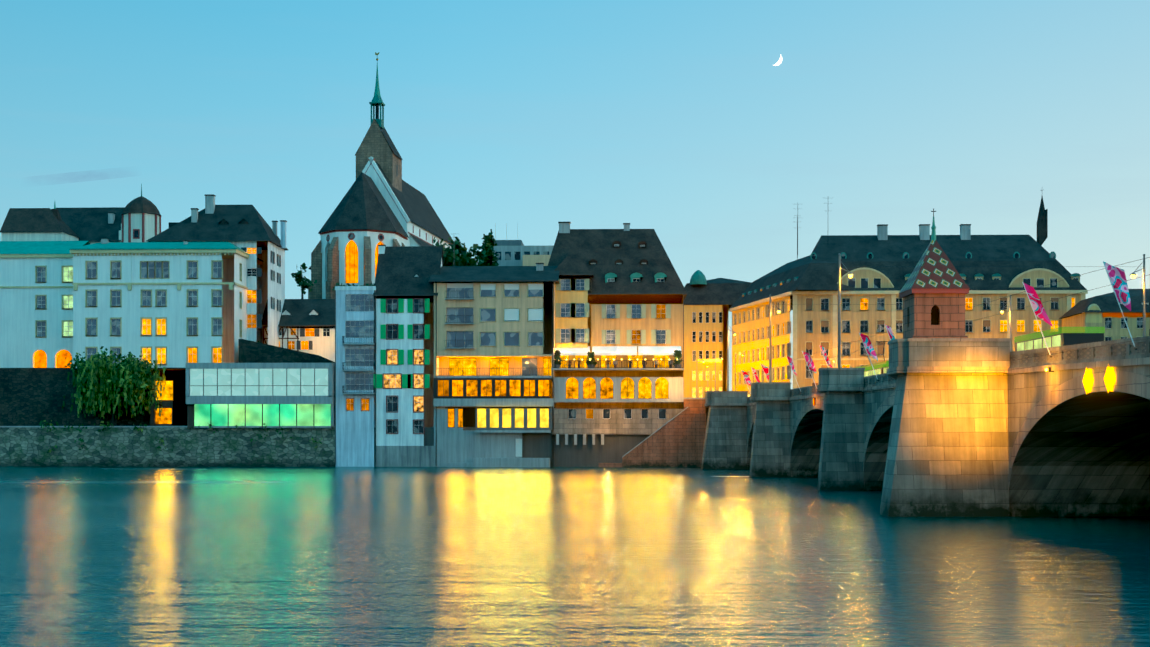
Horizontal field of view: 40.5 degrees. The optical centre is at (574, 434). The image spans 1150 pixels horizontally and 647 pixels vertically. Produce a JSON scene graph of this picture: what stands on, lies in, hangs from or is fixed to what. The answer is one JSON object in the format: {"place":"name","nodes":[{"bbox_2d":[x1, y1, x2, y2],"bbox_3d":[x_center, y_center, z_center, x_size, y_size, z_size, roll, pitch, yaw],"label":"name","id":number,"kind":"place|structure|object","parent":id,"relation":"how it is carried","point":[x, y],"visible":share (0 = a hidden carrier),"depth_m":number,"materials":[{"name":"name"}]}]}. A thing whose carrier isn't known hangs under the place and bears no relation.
{"place":"outdoors","nodes":[
{"label":"outdoors","id":0,"kind":"place"},
{"bbox_2d":[0,241,89,367],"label":"building","id":1,"kind":"structure","parent":0,"point":[36,305],"depth_m":218.33,"materials":[{"name":"paint"}]},
{"bbox_2d":[262,299,334,361],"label":"half timbered house","id":2,"kind":"structure","parent":0,"point":[308,325],"depth_m":227.29,"materials":[{"name":"white paint"}]},
{"bbox_2d":[0,368,650,466],"bbox_3d":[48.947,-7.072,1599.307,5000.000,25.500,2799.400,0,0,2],"label":"base wall","id":3,"kind":"structure","parent":0,"point":[614,448],"depth_m":200.53,"materials":[{"name":"grey stone"}]},
{"bbox_2d":[0,203,124,243],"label":"roofs","id":4,"kind":"structure","parent":3,"relation":"on","point":[93,225],"depth_m":260.71,"materials":[{"name":"black tile"}]},
{"bbox_2d":[62,346,165,425],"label":"willow tree","id":5,"kind":"object","parent":3,"relation":"on","point":[97,376],"visible":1,"depth_m":202.32,"materials":[{"name":"green plant"}]},
{"bbox_2d":[121,184,160,241],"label":"dome tower","id":6,"kind":"structure","parent":3,"relation":"on","point":[141,218],"depth_m":252.98,"materials":[{"name":"beige paint"}]},
{"bbox_2d":[69,238,263,367],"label":"building","id":7,"kind":"structure","parent":3,"relation":"on","point":[162,302],"depth_m":213.78,"materials":[{"name":"white paint"}]},
{"bbox_2d":[150,369,186,425],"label":"dark house","id":8,"kind":"structure","parent":3,"relation":"on","point":[165,418],"depth_m":204.87,"materials":[{"name":"grey"}]},
{"bbox_2d":[39,282,374,454],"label":"shrubs","id":9,"kind":"object","parent":3,"relation":"on","point":[145,425],"visible":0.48,"depth_m":201.42,"materials":[{"name":"green plant"}]},
{"bbox_2d":[146,194,287,362],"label":"house","id":10,"kind":"structure","parent":3,"relation":"on","point":[249,230],"depth_m":221.89,"materials":[{"name":"white paint"}]},
{"bbox_2d":[186,363,334,427],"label":"glass pavilion","id":11,"kind":"structure","parent":3,"relation":"on","point":[258,395],"depth_m":200.22,"materials":[{"name":"white glass"}]},
{"bbox_2d":[238,339,334,362],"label":"roof","id":12,"kind":"structure","parent":3,"relation":"on","point":[249,351],"depth_m":213.19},
{"bbox_2d":[291,263,316,298],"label":"tree","id":13,"kind":"object","parent":3,"relation":"on","point":[304,282],"visible":0.98,"depth_m":238.56,"materials":[{"name":"green plant"}]},
{"bbox_2d":[335,286,378,466],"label":"building","id":14,"kind":"structure","parent":3,"relation":"on","point":[355,363],"depth_m":200.81,"materials":[{"name":"blue paint"}]},
{"bbox_2d":[308,52,452,298],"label":"church","id":15,"kind":"structure","parent":3,"relation":"on","point":[382,202],"depth_m":258.03,"materials":[{"name":"white paint"}]},
{"bbox_2d":[373,245,444,466],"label":"green shutter house","id":16,"kind":"structure","parent":3,"relation":"on","point":[405,294],"depth_m":200.64,"materials":[{"name":"white paint"}]},
{"bbox_2d":[432,237,472,265],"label":"tree","id":17,"kind":"object","parent":3,"relation":"on","point":[453,252],"visible":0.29,"depth_m":239.26,"materials":[{"name":"green plant"}]},
{"bbox_2d":[455,244,484,265],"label":"tree","id":18,"kind":"object","parent":3,"relation":"on","point":[467,261],"visible":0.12,"depth_m":237.09,"materials":[{"name":"green plant"}]},
{"bbox_2d":[476,229,499,265],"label":"tree","id":19,"kind":"object","parent":3,"relation":"on","point":[487,247],"visible":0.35,"depth_m":237.82,"materials":[{"name":"green plant"}]},
{"bbox_2d":[429,263,559,466],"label":"building","id":20,"kind":"structure","parent":3,"relation":"on","point":[494,336],"depth_m":200.22,"materials":[{"name":"beige paint"}]},
{"bbox_2d":[492,223,553,265],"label":"office block","id":21,"kind":"structure","parent":3,"relation":"on","point":[514,252],"depth_m":262.19,"materials":[{"name":"grey concrete"}]},
{"bbox_2d":[543,222,686,444],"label":"riverside hotel","id":22,"kind":"object","parent":3,"relation":"on","point":[618,367],"visible":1,"depth_m":203.51,"materials":[{"name":"paint"}]},
{"bbox_2d":[335,281,683,465],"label":"downpipes","id":23,"kind":"object","parent":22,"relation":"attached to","point":[436,367],"visible":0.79,"depth_m":200.32,"materials":[{"name":"grey"}]},
{"bbox_2d":[0,467,1149,646],"bbox_3d":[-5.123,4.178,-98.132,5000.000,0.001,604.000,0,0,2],"label":"water","id":24,"kind":"structure","parent":0,"point":[394,557],"depth_m":50.36,"materials":[{"name":"teal liquid"}]},
{"bbox_2d":[0,0,1149,390],"label":"sky","id":25,"kind":"structure","parent":0,"point":[677,119],"materials":[{"name":"blue"}]},
{"bbox_2d":[682,402,708,424],"bbox_3d":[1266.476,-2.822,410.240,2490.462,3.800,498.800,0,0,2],"label":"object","id":26,"kind":"structure","parent":0,"point":[707,409],"depth_m":200.52,"materials":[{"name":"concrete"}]},
{"bbox_2d":[696,353,834,397],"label":"street lamps","id":27,"kind":"object","parent":26,"relation":"on","point":[742,354],"visible":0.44,"depth_m":260.86,"materials":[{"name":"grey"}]},
{"bbox_2d":[729,196,1087,396],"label":"corner building","id":28,"kind":"structure","parent":26,"relation":"on","point":[812,278],"depth_m":243.89,"materials":[{"name":"paint"}]},
{"bbox_2d":[684,270,751,397],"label":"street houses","id":29,"kind":"structure","parent":0,"point":[708,304],"depth_m":299.22,"materials":[{"name":"yellow paint"}]},
{"bbox_2d":[774,55,781,65],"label":"moon","id":30,"kind":"object","parent":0,"point":[779,62],"visible":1,"depth_m":8966.81,"materials":[{"name":"white"}]},
{"bbox_2d":[741,261,1136,393],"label":"flags","id":31,"kind":"object","parent":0,"point":[1117,278],"visible":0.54,"depth_m":71.64},
{"bbox_2d":[1059,289,1149,340],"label":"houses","id":32,"kind":"structure","parent":0,"point":[1101,311],"depth_m":229.53,"materials":[{"name":"paint"}]},
{"label":"ground surface","id":33,"kind":"structure","parent":0,"visible":0},
{"bbox_2d":[0,369,335,466],"bbox_3d":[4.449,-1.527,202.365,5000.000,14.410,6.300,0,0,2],"label":"quay wall","id":34,"kind":"structure","parent":33,"relation":"on","point":[30,399],"depth_m":201.77,"materials":[{"name":"grey stone"}]},
{"bbox_2d":[599,398,705,466],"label":"riverside stairs","id":35,"kind":"structure","parent":33,"relation":"on","point":[677,440],"depth_m":197.96,"materials":[{"name":"red stone"}]},
{"bbox_2d":[701,336,1149,516],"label":"bridge","id":36,"kind":"structure","parent":33,"relation":"on","point":[959,427],"depth_m":78.78,"materials":[{"name":"stone"}]},
{"bbox_2d":[855,341,888,376],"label":"tram","id":37,"kind":"object","parent":36,"relation":"on","point":[869,371],"visible":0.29,"depth_m":136.45,"materials":[{"name":"green metal"}]},
{"bbox_2d":[899,208,969,338],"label":"bridge chapel","id":38,"kind":"structure","parent":36,"relation":"on","point":[934,290],"depth_m":79.53,"materials":[{"name":"red stone"}]},
{"bbox_2d":[727,253,1149,390],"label":"street lamps","id":39,"kind":"object","parent":36,"relation":"on","point":[851,274],"visible":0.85,"depth_m":119.22,"materials":[{"name":"metal"}]},
{"bbox_2d":[813,367,1112,404],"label":"lights","id":40,"kind":"object","parent":36,"relation":"attached to","point":[1108,378],"visible":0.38,"depth_m":66.59},
{"bbox_2d":[1015,327,1104,350],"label":"tram","id":41,"kind":"object","parent":36,"relation":"on","point":[1064,339],"visible":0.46,"depth_m":86.57,"materials":[{"name":"green metal"}]}
]}

